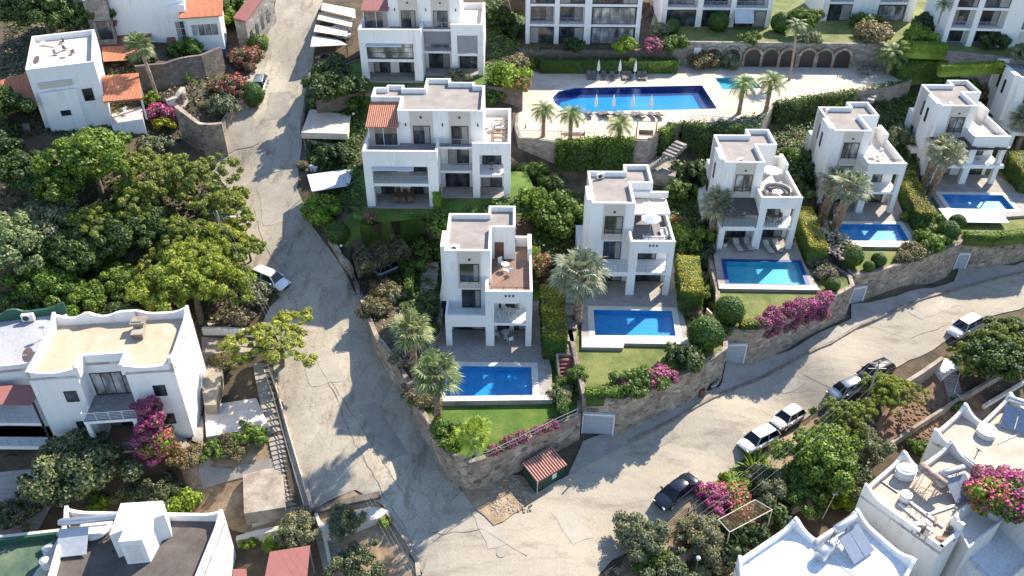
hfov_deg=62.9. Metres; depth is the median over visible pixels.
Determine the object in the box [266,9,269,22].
arched window
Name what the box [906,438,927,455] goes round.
bush
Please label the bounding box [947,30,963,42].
window
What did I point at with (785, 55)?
stone arch
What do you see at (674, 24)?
topiary bush
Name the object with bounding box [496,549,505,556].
manhole cover
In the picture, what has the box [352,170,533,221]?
lawn
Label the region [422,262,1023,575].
road
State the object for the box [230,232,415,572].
power line
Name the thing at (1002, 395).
garden wall
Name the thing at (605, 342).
deck edging
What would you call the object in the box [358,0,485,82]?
white apartment house
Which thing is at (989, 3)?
window
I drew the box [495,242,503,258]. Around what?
door
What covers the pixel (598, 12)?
window
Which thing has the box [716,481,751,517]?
bougainvillea
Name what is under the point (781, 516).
bush
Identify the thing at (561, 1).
window
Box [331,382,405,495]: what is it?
road crack
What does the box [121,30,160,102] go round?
fan palm
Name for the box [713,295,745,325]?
topiary bush
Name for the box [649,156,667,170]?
stone stairs
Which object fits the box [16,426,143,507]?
evergreen tree
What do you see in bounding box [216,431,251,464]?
bush
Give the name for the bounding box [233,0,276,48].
stone building
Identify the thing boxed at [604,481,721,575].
fence
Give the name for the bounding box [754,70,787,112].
date palm
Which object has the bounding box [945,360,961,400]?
handrail
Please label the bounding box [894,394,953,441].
stones
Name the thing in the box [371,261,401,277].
parked car
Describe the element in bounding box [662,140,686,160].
stone stairs
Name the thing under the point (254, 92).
topiary bush
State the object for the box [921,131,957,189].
fan palm
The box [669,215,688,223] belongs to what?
bougainvillea
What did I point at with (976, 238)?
hedge
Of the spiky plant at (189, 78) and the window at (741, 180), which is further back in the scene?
the spiky plant at (189, 78)
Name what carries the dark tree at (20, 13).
on the ground at (238, 386)
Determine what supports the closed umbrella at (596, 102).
on the pool terrace at (807, 81)
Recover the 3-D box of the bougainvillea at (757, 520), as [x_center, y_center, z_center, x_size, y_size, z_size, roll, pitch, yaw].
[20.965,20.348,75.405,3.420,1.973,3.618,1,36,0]
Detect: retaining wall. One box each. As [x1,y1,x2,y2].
[514,65,911,163]
[635,156,677,186]
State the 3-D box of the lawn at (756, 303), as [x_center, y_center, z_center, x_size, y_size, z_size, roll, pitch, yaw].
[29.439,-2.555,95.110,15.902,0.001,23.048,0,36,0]
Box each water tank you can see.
[39,555,51,569]
[41,544,54,557]
[813,541,834,562]
[894,463,917,481]
[899,490,912,503]
[917,462,947,493]
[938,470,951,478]
[976,423,997,440]
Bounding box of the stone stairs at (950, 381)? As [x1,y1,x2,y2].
[943,373,963,402]
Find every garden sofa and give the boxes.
[642,234,664,239]
[659,227,667,239]
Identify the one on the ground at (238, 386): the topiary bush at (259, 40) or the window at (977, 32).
the topiary bush at (259, 40)
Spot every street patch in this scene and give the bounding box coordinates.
[257,183,288,225]
[265,91,291,118]
[301,348,344,386]
[356,402,405,460]
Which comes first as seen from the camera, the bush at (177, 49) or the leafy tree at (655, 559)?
the leafy tree at (655, 559)
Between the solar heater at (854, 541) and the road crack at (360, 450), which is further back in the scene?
the road crack at (360, 450)
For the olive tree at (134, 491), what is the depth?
74.80 m
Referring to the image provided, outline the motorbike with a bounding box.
[707,378,720,390]
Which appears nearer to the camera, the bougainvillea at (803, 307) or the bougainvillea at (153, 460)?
the bougainvillea at (153, 460)
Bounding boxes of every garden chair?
[497,310,503,319]
[919,524,930,541]
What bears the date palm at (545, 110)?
on the pool terrace at (807, 81)
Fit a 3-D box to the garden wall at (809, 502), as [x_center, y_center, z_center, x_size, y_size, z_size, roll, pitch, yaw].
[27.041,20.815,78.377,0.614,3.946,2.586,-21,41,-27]
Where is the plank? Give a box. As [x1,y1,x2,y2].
[881,480,897,492]
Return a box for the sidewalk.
[568,264,1023,474]
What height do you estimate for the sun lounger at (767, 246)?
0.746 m
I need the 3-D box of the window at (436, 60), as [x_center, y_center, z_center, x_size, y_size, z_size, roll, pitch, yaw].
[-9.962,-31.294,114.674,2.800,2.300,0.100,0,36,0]
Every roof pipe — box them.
[811,557,853,575]
[998,433,1019,443]
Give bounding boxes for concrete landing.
[935,358,959,381]
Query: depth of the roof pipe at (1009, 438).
77.14 m
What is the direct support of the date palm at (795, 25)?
on the pool terrace at (807, 81)
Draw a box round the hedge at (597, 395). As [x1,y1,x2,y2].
[584,385,625,406]
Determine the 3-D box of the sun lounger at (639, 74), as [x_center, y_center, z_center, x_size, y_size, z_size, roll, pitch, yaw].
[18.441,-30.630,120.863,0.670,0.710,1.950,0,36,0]
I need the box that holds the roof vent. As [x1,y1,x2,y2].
[38,324,44,334]
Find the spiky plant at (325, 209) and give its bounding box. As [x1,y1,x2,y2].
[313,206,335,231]
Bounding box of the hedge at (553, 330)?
[538,284,568,362]
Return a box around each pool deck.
[436,301,551,405]
[581,264,689,350]
[712,216,819,292]
[833,194,919,249]
[933,174,1023,219]
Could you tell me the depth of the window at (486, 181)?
97.79 m
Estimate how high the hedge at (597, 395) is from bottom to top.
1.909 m
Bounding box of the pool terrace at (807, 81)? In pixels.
[518,65,900,140]
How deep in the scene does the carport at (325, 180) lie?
98.85 m
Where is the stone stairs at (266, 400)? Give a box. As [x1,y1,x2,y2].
[253,363,281,434]
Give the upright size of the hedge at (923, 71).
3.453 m
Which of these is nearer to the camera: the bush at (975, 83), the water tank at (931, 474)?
the water tank at (931, 474)
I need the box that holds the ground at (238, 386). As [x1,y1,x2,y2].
[0,0,1023,575]
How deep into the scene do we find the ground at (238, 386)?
94.44 m
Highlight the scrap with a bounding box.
[910,515,954,541]
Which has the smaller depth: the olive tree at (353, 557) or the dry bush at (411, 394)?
the olive tree at (353, 557)
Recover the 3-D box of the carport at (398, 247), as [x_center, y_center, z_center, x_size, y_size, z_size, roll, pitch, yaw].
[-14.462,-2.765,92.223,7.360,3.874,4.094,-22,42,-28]
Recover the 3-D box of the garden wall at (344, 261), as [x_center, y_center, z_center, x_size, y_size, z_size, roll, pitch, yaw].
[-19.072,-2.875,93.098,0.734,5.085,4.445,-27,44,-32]
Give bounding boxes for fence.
[471,408,577,462]
[518,130,594,137]
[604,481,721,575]
[620,563,639,575]
[691,114,757,123]
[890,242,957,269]
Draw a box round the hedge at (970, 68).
[936,60,1006,76]
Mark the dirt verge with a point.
(673, 544)
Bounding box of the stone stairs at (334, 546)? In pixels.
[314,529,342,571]
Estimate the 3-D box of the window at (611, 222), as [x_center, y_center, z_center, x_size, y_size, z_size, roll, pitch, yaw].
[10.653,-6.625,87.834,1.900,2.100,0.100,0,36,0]
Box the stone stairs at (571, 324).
[557,267,584,357]
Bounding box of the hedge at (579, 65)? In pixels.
[538,57,678,73]
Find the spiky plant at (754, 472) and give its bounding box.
[743,458,767,483]
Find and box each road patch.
[471,511,507,548]
[552,507,593,543]
[644,429,679,448]
[770,375,806,392]
[909,299,960,319]
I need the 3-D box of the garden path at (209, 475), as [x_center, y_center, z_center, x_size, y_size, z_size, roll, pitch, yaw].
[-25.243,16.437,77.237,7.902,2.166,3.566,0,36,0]
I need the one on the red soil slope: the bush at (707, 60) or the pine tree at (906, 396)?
the pine tree at (906, 396)
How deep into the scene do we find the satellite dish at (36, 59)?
96.61 m
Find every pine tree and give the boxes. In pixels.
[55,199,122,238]
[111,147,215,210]
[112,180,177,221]
[123,280,186,311]
[124,235,257,324]
[132,240,178,274]
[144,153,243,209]
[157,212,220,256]
[185,185,255,224]
[185,261,255,310]
[191,218,251,264]
[194,233,249,263]
[243,234,266,261]
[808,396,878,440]
[858,372,911,408]
[875,371,930,417]
[944,346,985,380]
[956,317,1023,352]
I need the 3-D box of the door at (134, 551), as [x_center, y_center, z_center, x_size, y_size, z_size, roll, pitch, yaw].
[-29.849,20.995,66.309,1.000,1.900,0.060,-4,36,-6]
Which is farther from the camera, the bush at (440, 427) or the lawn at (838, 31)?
the lawn at (838, 31)
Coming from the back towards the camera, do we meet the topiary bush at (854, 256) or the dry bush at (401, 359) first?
the topiary bush at (854, 256)
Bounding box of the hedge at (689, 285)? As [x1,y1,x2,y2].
[674,253,704,310]
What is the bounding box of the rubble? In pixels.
[481,477,533,516]
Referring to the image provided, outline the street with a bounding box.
[213,0,460,572]
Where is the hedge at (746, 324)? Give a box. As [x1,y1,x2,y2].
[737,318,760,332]
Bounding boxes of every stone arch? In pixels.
[705,46,722,54]
[721,46,741,66]
[741,47,762,66]
[758,47,780,66]
[776,47,798,67]
[796,48,817,67]
[812,48,833,67]
[830,48,852,67]
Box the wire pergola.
[716,500,772,543]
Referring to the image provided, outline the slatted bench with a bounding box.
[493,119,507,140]
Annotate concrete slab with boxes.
[201,337,255,356]
[201,354,223,413]
[204,398,269,440]
[243,468,286,524]
[320,507,387,540]
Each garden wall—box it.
[134,47,225,90]
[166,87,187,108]
[175,105,228,156]
[201,327,253,336]
[221,98,249,154]
[236,526,278,547]
[252,520,274,526]
[300,70,310,132]
[307,139,353,150]
[314,491,380,514]
[314,513,333,573]
[316,59,522,112]
[328,241,354,279]
[353,256,443,414]
[386,510,420,575]
[412,280,581,489]
[511,14,672,67]
[568,254,727,434]
[640,493,817,575]
[706,211,854,364]
[800,499,815,519]
[818,177,962,298]
[865,375,1003,466]
[905,356,943,388]
[921,154,1023,267]
[982,380,1023,408]
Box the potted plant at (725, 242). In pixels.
[723,236,729,246]
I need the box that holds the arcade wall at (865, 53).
[650,13,1023,86]
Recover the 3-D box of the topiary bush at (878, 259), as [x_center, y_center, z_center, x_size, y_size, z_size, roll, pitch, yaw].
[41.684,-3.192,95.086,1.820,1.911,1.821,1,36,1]
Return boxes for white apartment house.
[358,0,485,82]
[362,78,510,208]
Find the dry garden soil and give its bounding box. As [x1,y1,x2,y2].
[168,406,287,532]
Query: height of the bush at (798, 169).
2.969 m
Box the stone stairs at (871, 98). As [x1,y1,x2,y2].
[860,91,879,103]
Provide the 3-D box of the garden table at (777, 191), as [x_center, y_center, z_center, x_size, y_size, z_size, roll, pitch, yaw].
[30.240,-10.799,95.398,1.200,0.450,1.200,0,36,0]
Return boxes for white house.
[0,29,146,133]
[0,301,67,455]
[0,529,58,575]
[25,305,205,460]
[48,501,235,575]
[73,0,226,57]
[525,0,642,43]
[653,0,773,26]
[733,508,916,575]
[804,0,916,21]
[855,439,975,575]
[920,392,1023,552]
[924,0,1023,46]
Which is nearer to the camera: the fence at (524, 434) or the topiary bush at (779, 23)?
the fence at (524, 434)
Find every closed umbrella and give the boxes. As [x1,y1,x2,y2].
[593,94,597,113]
[597,61,599,77]
[611,95,614,113]
[617,60,620,78]
[630,95,634,114]
[632,61,636,78]
[648,96,652,114]
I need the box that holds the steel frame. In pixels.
[906,480,936,504]
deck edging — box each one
[441,395,551,400]
[582,337,689,347]
[719,284,818,289]
[852,242,919,246]
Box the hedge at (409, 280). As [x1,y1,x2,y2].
[403,262,415,299]
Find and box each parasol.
[641,214,660,235]
[764,166,780,181]
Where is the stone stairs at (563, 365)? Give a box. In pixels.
[556,353,575,379]
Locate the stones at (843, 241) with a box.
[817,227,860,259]
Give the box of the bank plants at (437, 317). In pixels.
[362,262,847,375]
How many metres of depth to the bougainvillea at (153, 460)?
74.78 m
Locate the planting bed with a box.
[316,491,415,575]
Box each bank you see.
[357,265,441,378]
[460,475,546,524]
[505,14,663,49]
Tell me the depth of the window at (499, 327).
86.84 m
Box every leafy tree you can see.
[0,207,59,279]
[0,261,84,307]
[27,165,94,203]
[29,126,132,197]
[56,279,124,316]
[88,260,143,295]
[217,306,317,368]
[223,0,229,11]
[631,541,677,574]
[764,463,832,519]
[768,422,864,495]
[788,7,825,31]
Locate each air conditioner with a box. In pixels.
[20,312,35,321]
[451,244,459,248]
[596,172,604,178]
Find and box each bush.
[0,122,25,156]
[16,495,44,512]
[85,492,109,511]
[91,254,122,273]
[116,245,151,264]
[125,51,157,67]
[136,134,176,157]
[139,91,161,105]
[150,115,176,130]
[160,90,187,104]
[163,482,203,512]
[165,37,203,58]
[165,441,205,470]
[199,437,225,463]
[202,92,241,114]
[205,350,237,370]
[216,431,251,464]
[222,304,256,326]
[224,6,235,24]
[227,419,268,453]
[229,0,245,12]
[237,537,258,548]
[239,81,264,107]
[239,280,275,306]
[245,33,267,52]
[261,534,288,552]
[295,159,308,169]
[299,193,342,227]
[300,71,340,102]
[311,52,352,74]
[315,142,355,166]
[325,221,349,244]
[331,73,369,96]
[344,95,370,109]
[354,295,393,319]
[369,276,404,298]
[377,516,392,529]
[382,284,409,304]
[387,347,410,367]
[397,255,427,272]
[400,382,428,400]
[400,390,416,404]
[409,234,440,272]
[409,307,440,337]
[412,393,432,408]
[424,208,455,238]
[428,415,463,448]
[442,431,463,452]
[444,67,472,81]
[485,88,506,104]
[489,61,533,90]
[494,19,524,38]
[495,442,508,451]
[499,51,529,69]
[512,161,549,185]
[517,186,547,207]
[523,188,577,229]
[526,55,539,69]
[532,246,539,260]
[536,170,565,190]
[543,202,583,239]
[546,385,573,405]
[562,36,585,52]
[565,363,588,379]
[567,377,578,392]
[608,367,652,399]
[611,34,637,53]
[637,364,671,397]
[649,22,673,36]
[661,34,690,52]
[661,361,678,372]
[663,177,701,200]
[663,341,705,373]
[666,18,680,33]
[669,159,706,186]
[670,217,717,254]
[680,307,703,319]
[685,314,724,351]
[686,50,721,68]
[688,238,715,271]
[690,542,736,575]
[701,271,709,285]
[702,284,714,308]
[707,559,734,575]
[708,10,729,32]
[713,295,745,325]
[714,51,740,69]
[717,470,751,489]
[719,516,771,560]
[722,325,732,339]
[736,30,762,45]
[738,492,793,529]
[770,11,790,32]
[780,147,811,162]
[787,159,814,182]
[795,179,816,203]
[799,31,823,44]
[806,258,831,268]
[811,264,838,279]
[824,99,851,106]
[825,229,841,242]
[825,277,840,291]
[825,490,855,511]
[831,238,849,255]
[837,244,864,267]
[847,12,885,26]
[854,20,894,44]
[862,261,874,271]
[870,252,886,266]
[887,124,916,146]
[892,248,917,262]
[899,208,944,233]
[900,240,930,261]
[902,22,940,41]
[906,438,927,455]
[910,11,935,32]
[910,227,953,253]
[928,76,960,83]
[935,220,961,241]
[948,213,967,228]
[949,396,970,412]
[957,77,981,89]
[974,478,1023,524]
[976,31,1012,49]
[979,83,989,99]
[1007,43,1023,60]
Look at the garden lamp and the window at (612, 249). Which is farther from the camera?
the window at (612, 249)
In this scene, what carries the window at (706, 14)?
in the white house at (740, 13)
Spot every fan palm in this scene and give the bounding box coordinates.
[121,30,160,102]
[383,305,434,377]
[409,345,464,419]
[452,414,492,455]
[547,245,613,325]
[697,185,736,241]
[815,164,858,228]
[828,166,873,230]
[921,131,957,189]
[926,135,968,198]
[1008,105,1023,149]
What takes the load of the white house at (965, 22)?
on the ground at (238, 386)
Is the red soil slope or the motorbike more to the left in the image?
the motorbike
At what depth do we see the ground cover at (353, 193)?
102.23 m
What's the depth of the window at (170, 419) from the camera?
77.08 m
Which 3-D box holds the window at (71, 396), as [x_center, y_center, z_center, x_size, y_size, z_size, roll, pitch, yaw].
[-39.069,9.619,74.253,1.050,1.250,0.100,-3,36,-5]
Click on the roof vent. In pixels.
(41, 326)
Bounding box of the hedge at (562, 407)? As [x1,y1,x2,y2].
[554,375,568,419]
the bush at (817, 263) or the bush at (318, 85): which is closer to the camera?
the bush at (817, 263)
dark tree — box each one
[0,0,70,33]
[0,84,36,124]
[0,149,59,194]
[0,283,54,312]
[17,225,106,278]
[43,0,115,31]
[78,209,153,259]
[96,299,156,314]
[123,202,175,246]
[485,4,514,25]
[948,325,1023,382]
[982,315,1023,352]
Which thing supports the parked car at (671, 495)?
on the road
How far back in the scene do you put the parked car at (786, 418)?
84.22 m
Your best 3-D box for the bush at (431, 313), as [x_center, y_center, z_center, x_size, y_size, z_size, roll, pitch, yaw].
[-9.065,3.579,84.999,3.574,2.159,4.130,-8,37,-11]
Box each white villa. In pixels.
[440,206,532,345]
[575,164,675,294]
[696,129,802,248]
[804,102,906,212]
[904,80,1010,183]
[984,58,1023,150]
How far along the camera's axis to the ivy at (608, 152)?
104.60 m
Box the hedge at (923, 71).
[891,58,949,84]
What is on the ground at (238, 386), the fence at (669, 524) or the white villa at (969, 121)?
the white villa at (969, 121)
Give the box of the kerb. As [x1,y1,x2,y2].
[628,271,1023,442]
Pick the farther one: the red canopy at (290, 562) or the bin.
the bin
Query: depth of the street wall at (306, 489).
78.36 m
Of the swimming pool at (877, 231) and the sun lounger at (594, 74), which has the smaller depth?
the swimming pool at (877, 231)
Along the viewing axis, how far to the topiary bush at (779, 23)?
125.38 m
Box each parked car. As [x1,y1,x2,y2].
[251,264,290,292]
[253,74,268,94]
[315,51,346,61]
[325,24,351,39]
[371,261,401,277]
[652,471,700,510]
[736,422,780,455]
[769,402,806,431]
[826,374,867,400]
[854,357,896,385]
[946,311,983,339]
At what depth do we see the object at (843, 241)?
95.06 m
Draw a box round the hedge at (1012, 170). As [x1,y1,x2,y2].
[1000,149,1023,193]
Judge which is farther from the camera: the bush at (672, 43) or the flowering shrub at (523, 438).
the bush at (672, 43)
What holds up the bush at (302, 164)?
on the ground at (238, 386)
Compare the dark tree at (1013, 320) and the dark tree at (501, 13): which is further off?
the dark tree at (501, 13)
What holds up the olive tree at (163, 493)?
on the ground at (238, 386)
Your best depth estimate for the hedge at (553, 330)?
83.65 m
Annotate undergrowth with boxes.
[0,21,249,327]
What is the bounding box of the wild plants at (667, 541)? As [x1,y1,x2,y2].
[662,413,880,562]
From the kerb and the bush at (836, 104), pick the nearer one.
the kerb
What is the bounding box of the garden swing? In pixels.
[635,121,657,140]
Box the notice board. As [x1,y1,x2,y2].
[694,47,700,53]
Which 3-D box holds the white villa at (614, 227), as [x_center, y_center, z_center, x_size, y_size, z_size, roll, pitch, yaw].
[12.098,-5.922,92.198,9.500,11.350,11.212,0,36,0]
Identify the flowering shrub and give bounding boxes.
[206,72,248,98]
[226,45,265,71]
[362,210,376,223]
[416,251,433,263]
[487,443,501,456]
[498,433,518,449]
[513,428,530,443]
[530,425,543,435]
[540,421,553,433]
[547,419,559,430]
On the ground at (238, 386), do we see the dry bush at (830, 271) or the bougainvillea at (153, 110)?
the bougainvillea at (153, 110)
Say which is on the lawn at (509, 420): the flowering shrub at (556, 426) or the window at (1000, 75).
the flowering shrub at (556, 426)
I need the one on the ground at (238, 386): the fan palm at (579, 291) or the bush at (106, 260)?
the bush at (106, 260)
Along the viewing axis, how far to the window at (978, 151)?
110.75 m
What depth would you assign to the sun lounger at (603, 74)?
121.31 m
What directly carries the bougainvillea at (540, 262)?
on the ground at (238, 386)
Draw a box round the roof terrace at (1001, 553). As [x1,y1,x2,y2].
[959,527,1023,575]
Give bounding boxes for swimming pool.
[442,361,538,395]
[547,84,722,115]
[587,306,681,337]
[710,75,766,91]
[721,259,809,284]
[829,221,913,242]
[936,192,1021,211]
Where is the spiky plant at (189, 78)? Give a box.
[182,73,196,82]
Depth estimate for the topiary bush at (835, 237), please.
97.62 m
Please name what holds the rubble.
on the dirt bank at (479, 500)
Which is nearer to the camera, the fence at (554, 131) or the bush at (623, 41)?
the fence at (554, 131)
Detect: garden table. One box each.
[394,192,413,199]
[488,162,494,169]
[501,262,508,270]
[502,329,509,338]
[505,307,512,316]
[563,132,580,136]
[770,214,776,222]
[772,189,782,195]
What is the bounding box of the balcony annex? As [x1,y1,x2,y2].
[940,505,1001,575]
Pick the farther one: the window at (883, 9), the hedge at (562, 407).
the window at (883, 9)
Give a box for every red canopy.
[233,569,246,575]
[265,545,314,575]
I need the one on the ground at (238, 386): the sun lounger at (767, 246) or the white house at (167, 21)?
the white house at (167, 21)
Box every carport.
[301,109,350,149]
[307,168,352,193]
[310,35,347,63]
[314,25,348,52]
[317,12,352,43]
[321,3,356,34]
[352,234,412,294]
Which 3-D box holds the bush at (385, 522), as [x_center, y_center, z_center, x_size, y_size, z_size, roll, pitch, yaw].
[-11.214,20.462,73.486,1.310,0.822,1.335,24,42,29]
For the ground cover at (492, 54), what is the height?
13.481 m
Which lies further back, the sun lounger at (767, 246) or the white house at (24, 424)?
the sun lounger at (767, 246)
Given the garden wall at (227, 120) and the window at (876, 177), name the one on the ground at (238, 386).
the garden wall at (227, 120)
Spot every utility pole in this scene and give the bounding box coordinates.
[209,210,235,234]
[865,360,888,406]
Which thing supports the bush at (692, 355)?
on the lawn at (600, 365)
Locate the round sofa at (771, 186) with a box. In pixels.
[763,182,791,195]
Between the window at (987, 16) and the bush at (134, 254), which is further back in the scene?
the window at (987, 16)
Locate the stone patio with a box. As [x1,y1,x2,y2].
[0,469,50,534]
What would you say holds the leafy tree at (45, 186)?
on the ground at (238, 386)
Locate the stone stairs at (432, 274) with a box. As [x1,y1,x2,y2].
[419,262,438,299]
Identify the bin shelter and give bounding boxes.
[522,447,566,494]
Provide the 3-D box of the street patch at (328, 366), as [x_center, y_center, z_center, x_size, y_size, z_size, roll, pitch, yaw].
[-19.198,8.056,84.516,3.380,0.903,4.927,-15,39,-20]
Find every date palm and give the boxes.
[531,100,557,137]
[555,104,585,140]
[604,113,635,138]
[729,73,760,114]
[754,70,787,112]
[785,17,808,80]
[873,41,911,74]
[934,0,954,33]
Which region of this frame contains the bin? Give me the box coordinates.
[699,387,705,397]
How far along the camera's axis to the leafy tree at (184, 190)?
94.79 m
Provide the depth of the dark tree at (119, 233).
88.18 m
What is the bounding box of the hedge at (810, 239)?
[795,206,828,265]
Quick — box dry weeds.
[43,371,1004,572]
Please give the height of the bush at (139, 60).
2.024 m
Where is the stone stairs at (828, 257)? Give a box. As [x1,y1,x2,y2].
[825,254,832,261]
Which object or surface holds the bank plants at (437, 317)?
on the ground at (238, 386)
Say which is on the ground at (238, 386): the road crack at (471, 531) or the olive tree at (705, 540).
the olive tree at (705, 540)
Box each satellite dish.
[20,347,32,361]
[31,56,39,66]
[79,521,112,540]
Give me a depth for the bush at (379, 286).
89.78 m
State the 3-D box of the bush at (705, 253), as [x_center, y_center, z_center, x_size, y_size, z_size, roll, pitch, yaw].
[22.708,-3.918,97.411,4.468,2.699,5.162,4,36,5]
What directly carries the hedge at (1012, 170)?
on the lawn at (1016, 223)
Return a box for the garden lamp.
[822,493,837,518]
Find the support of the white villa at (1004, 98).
on the ground at (238, 386)
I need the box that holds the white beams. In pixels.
[898,501,955,532]
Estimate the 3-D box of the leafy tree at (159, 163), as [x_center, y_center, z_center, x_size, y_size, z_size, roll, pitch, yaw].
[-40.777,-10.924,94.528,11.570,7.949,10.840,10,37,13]
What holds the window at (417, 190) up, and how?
in the white apartment house at (429, 138)
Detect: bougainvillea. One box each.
[128,394,160,414]
[129,423,163,446]
[130,442,161,466]
[133,402,166,432]
[134,424,180,457]
[141,102,176,121]
[168,110,177,121]
[512,77,531,92]
[532,253,553,276]
[616,374,628,385]
[642,366,669,389]
[643,37,664,53]
[656,363,678,383]
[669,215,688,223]
[694,479,730,517]
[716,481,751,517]
[726,500,763,525]
[753,291,835,338]
[962,468,1021,516]
[962,477,987,501]
[965,463,997,484]
[994,464,1023,493]
[1000,486,1023,523]
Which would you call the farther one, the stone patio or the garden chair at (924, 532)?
the stone patio
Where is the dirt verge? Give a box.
[612,406,864,575]
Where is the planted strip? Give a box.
[526,42,636,49]
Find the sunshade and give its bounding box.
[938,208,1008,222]
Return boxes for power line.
[217,213,412,575]
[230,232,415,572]
[244,273,404,569]
[688,372,860,512]
[695,368,874,517]
[698,367,881,520]
[705,386,871,525]
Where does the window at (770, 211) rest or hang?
in the white villa at (746, 179)
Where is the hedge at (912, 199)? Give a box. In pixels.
[894,170,934,230]
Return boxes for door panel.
[582,415,613,434]
[725,346,745,362]
[850,288,865,303]
[954,255,968,268]
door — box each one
[125,545,144,560]
[441,301,446,313]
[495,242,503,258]
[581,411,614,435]
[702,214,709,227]
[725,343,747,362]
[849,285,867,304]
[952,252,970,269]
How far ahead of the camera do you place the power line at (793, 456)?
74.23 m
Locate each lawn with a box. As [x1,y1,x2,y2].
[343,213,522,248]
[345,60,504,91]
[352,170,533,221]
[424,284,577,457]
[575,257,722,386]
[655,0,1019,56]
[713,214,849,326]
[827,179,957,271]
[926,156,1023,234]
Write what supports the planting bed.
on the ground at (238, 386)
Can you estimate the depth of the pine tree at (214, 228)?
90.34 m
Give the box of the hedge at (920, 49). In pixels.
[899,40,948,59]
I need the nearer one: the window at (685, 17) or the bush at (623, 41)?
the bush at (623, 41)
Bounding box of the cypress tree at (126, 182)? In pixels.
[119,164,138,208]
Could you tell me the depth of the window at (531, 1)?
121.42 m
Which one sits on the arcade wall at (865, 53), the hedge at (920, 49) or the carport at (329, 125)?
the hedge at (920, 49)
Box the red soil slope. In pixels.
[865,374,992,453]
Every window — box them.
[59,109,72,116]
[63,391,79,401]
[76,421,85,430]
[82,88,94,100]
[89,371,131,394]
[91,21,113,39]
[111,419,138,426]
[152,385,167,395]
[164,413,176,423]
[174,21,186,41]
[190,23,218,36]
[261,16,264,28]
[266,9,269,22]
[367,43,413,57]
[374,62,390,71]
[381,186,400,193]
[399,62,414,72]
[401,10,415,26]
[411,167,427,171]
[411,186,428,193]
[413,126,430,143]
[429,53,449,67]
[433,11,447,26]
[445,173,469,186]
[448,149,468,164]
[451,126,468,143]
[454,327,484,329]
[460,56,476,67]
[460,264,478,281]
[462,290,480,307]
[482,155,500,163]
[482,177,501,186]
[497,325,525,329]
[499,304,517,307]
[530,0,554,3]
[530,27,553,42]
[531,6,552,20]
[558,27,583,42]
[560,0,584,3]
[560,6,582,20]
[591,27,633,43]
[592,0,637,3]
[592,7,635,23]
[602,241,621,258]
[603,276,621,280]
[604,216,622,232]
[635,275,660,280]
[637,253,655,258]
[666,10,696,25]
[668,0,694,2]
[701,10,729,25]
[704,0,727,4]
[724,231,745,236]
[733,11,766,26]
[734,175,752,190]
[737,0,764,4]
[761,230,782,236]
[767,209,780,215]
[818,132,822,146]
[826,4,852,20]
[840,142,859,157]
[865,194,882,201]
[871,174,882,181]
[877,5,905,20]
[920,100,925,114]
[923,107,928,121]
[925,162,950,173]
[946,117,965,131]
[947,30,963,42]
[952,10,969,24]
[957,0,979,6]
[959,168,982,174]
[972,31,993,42]
[975,150,983,154]
[978,10,1000,24]
[984,0,1011,7]
[996,74,1001,86]
[1000,79,1006,92]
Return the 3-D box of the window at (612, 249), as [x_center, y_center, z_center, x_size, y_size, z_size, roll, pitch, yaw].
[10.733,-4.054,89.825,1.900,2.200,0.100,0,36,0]
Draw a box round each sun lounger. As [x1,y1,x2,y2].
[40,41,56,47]
[586,70,591,79]
[592,70,596,79]
[601,70,606,78]
[609,71,614,79]
[622,71,626,79]
[627,71,631,78]
[637,71,642,79]
[642,71,647,80]
[732,238,743,251]
[743,237,754,250]
[763,240,774,252]
[772,239,783,252]
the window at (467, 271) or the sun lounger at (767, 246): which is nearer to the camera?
the window at (467, 271)
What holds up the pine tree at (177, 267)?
on the ground at (238, 386)
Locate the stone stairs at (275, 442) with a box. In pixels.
[269,435,296,513]
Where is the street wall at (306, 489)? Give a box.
[264,367,313,511]
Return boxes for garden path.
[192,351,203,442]
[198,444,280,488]
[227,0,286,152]
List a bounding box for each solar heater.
[57,513,116,557]
[829,513,873,563]
[941,464,970,503]
[1000,395,1023,433]
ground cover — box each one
[303,75,1023,327]
[304,0,993,218]
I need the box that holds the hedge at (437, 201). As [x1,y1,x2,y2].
[432,184,441,209]
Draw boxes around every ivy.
[553,133,636,173]
[656,120,675,155]
[677,118,714,155]
[708,121,760,154]
[771,88,860,123]
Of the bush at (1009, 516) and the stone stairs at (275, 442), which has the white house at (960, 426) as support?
the bush at (1009, 516)
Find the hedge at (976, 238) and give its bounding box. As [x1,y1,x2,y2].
[962,227,1023,246]
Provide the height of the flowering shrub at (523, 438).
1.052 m
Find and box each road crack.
[317,362,405,528]
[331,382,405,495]
[418,529,526,555]
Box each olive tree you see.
[0,490,39,532]
[6,195,79,239]
[108,476,166,504]
[139,470,181,505]
[270,504,321,547]
[322,538,385,575]
[326,502,367,540]
[611,510,671,563]
[640,546,700,575]
[672,513,724,560]
[743,461,790,505]
[835,462,873,499]
[848,422,896,465]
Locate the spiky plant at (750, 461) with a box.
[733,447,772,483]

